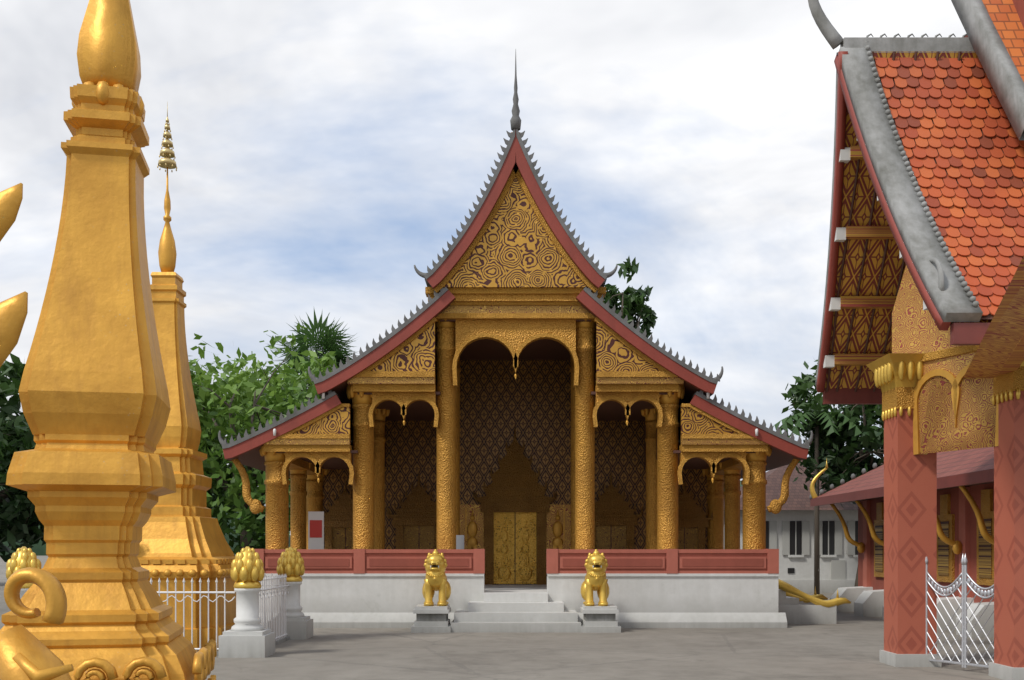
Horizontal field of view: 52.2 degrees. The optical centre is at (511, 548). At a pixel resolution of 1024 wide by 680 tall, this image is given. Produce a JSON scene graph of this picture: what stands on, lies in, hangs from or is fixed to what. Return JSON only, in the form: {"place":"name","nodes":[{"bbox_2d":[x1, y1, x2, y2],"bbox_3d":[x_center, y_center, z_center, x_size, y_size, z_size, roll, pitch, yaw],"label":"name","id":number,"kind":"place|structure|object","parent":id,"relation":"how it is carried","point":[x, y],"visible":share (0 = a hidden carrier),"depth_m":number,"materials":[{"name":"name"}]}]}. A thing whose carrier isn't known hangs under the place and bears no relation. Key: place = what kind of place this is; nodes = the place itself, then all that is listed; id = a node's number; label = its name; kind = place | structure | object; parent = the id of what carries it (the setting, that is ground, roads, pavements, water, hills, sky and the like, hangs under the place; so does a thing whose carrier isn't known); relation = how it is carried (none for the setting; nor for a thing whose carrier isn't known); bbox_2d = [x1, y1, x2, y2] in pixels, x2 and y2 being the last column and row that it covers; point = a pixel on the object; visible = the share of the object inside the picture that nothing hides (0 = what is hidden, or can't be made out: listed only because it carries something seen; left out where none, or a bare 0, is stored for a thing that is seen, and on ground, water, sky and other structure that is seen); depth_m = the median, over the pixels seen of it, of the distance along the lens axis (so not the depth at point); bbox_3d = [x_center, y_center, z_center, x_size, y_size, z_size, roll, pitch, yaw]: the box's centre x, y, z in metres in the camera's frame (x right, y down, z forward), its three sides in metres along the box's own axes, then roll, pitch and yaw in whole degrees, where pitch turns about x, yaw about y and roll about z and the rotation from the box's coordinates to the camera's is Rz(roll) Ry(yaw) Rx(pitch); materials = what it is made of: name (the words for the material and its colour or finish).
{"place":"outdoors","nodes":[
{"label":"outdoors","id":0,"kind":"place"},
{"bbox_2d":[0,419,742,555],"bbox_3d":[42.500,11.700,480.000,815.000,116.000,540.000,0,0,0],"label":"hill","id":1,"kind":"structure","parent":0,"point":[39,549],"depth_m":248.01,"materials":[{"name":"green plant"}]},
{"bbox_2d":[0,0,966,504],"label":"sky","id":2,"kind":"structure","parent":0,"point":[326,151],"materials":[{"name":"white"}]},
{"bbox_2d":[0,554,1002,679],"bbox_3d":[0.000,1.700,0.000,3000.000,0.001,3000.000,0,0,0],"label":"ground","id":3,"kind":"structure","parent":0,"point":[848,645],"depth_m":16.59,"materials":[{"name":"concrete"}]},
{"bbox_2d":[0,353,45,561],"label":"tree","id":4,"kind":"object","parent":3,"relation":"on","point":[19,519],"visible":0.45,"depth_m":46.72,"materials":[{"name":"green plant"}]},
{"bbox_2d":[0,183,73,679],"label":"statue","id":5,"kind":"object","parent":3,"relation":"on","point":[25,654],"visible":1,"depth_m":5.27,"materials":[{"name":"gold metal"}]},
{"bbox_2d":[0,0,216,679],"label":"stupa","id":6,"kind":"object","parent":3,"relation":"on","point":[92,473],"visible":0.93,"depth_m":7.39,"materials":[{"name":"gold metal"}]},
{"bbox_2d":[6,546,312,657],"bbox_3d":[-5.975,0.835,18.225,4.270,1.730,3.970,0,0,0],"label":"fence","id":7,"kind":"object","parent":3,"relation":"on","point":[248,635],"visible":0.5,"depth_m":16.59,"materials":[{"name":"white paint"}]},
{"bbox_2d":[137,102,235,650],"bbox_3d":[-6.000,-3.040,18.200,2.515,9.480,2.533,0,0,0],"label":"stupa","id":8,"kind":"object","parent":3,"relation":"on","point":[183,537],"visible":0.41,"depth_m":17.74,"materials":[{"name":"gold metal"}]},
{"bbox_2d":[190,333,232,508],"bbox_3d":[-12.636,-2.825,35.746,6.378,9.117,6.179,0,0,0],"label":"tree","id":9,"kind":"object","parent":3,"relation":"on","point":[219,346],"depth_m":36.22,"materials":[{"name":"green plant"}]},
{"bbox_2d":[193,347,337,484],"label":"tree","id":10,"kind":"object","parent":3,"relation":"on","point":[328,359],"visible":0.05,"depth_m":40.67,"materials":[{"name":"green plant"}]},
{"bbox_2d":[189,323,350,555],"bbox_3d":[-8.355,-2.661,32.647,8.853,8.821,9.230,0,0,-41],"label":"tree","id":11,"kind":"object","parent":3,"relation":"on","point":[235,412],"visible":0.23,"depth_m":31.61,"materials":[{"name":"green plant"}]},
{"bbox_2d":[266,310,358,391],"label":"palm","id":12,"kind":"object","parent":3,"relation":"on","point":[329,339],"visible":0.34,"depth_m":49.31,"materials":[{"name":"green plant"}]},
{"bbox_2d":[218,51,812,632],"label":"temple","id":13,"kind":"structure","parent":3,"relation":"on","point":[516,421],"depth_m":22.78,"materials":[{"name":"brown wood"}]},
{"bbox_2d":[422,549,450,605],"bbox_3d":[-1.570,0.600,21.635,0.592,1.170,0.940,0,0,0],"label":"lion","id":14,"kind":"object","parent":13,"relation":"on","point":[435,564],"visible":1,"depth_m":21.38},
{"bbox_2d":[581,549,608,605],"bbox_3d":[1.730,0.600,21.635,0.592,1.170,0.940,0,0,0],"label":"lion","id":15,"kind":"object","parent":13,"relation":"on","point":[596,564],"visible":1,"depth_m":21.38},
{"bbox_2d":[603,257,657,337],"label":"tree","id":16,"kind":"object","parent":3,"relation":"on","point":[632,304],"visible":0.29,"depth_m":47.59,"materials":[{"name":"green plant"}]},
{"bbox_2d":[778,579,850,623],"bbox_3d":[6.721,1.162,24.505,1.892,1.075,1.939,0,0,0],"label":"naga stair","id":17,"kind":"object","parent":3,"relation":"on","point":[796,606],"visible":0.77,"depth_m":23.55,"materials":[{"name":"white paint"}]},
{"bbox_2d":[773,411,863,593],"bbox_3d":[10.526,-1.472,35.970,3.730,6.344,3.741,0,0,0],"label":"thin palm","id":18,"kind":"object","parent":3,"relation":"on","point":[806,417],"visible":0.74,"depth_m":35.92,"materials":[{"name":"green plant"}]},
{"bbox_2d":[779,360,883,586],"bbox_3d":[13.338,-2.502,36.627,7.531,8.489,6.786,0,0,28],"label":"tree","id":19,"kind":"object","parent":3,"relation":"on","point":[846,461],"visible":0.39,"depth_m":35.75,"materials":[{"name":"green plant"}]},
{"bbox_2d":[808,0,1023,679],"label":"temple building","id":20,"kind":"structure","parent":3,"relation":"on","point":[922,337],"depth_m":14.23,"materials":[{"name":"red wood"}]},
{"bbox_2d":[951,0,1023,139],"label":"roof","id":21,"kind":"object","parent":20,"relation":"on","point":[994,29],"visible":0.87,"depth_m":13.93,"materials":[{"name":"orange tile"}]},
{"bbox_2d":[740,460,882,592],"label":"white building","id":22,"kind":"structure","parent":0,"point":[790,530],"depth_m":40.00,"materials":[{"name":"paint"}]},
{"bbox_2d":[809,447,993,637],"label":"long building","id":23,"kind":"structure","parent":0,"point":[965,501],"depth_m":22.86,"materials":[{"name":"paint"}]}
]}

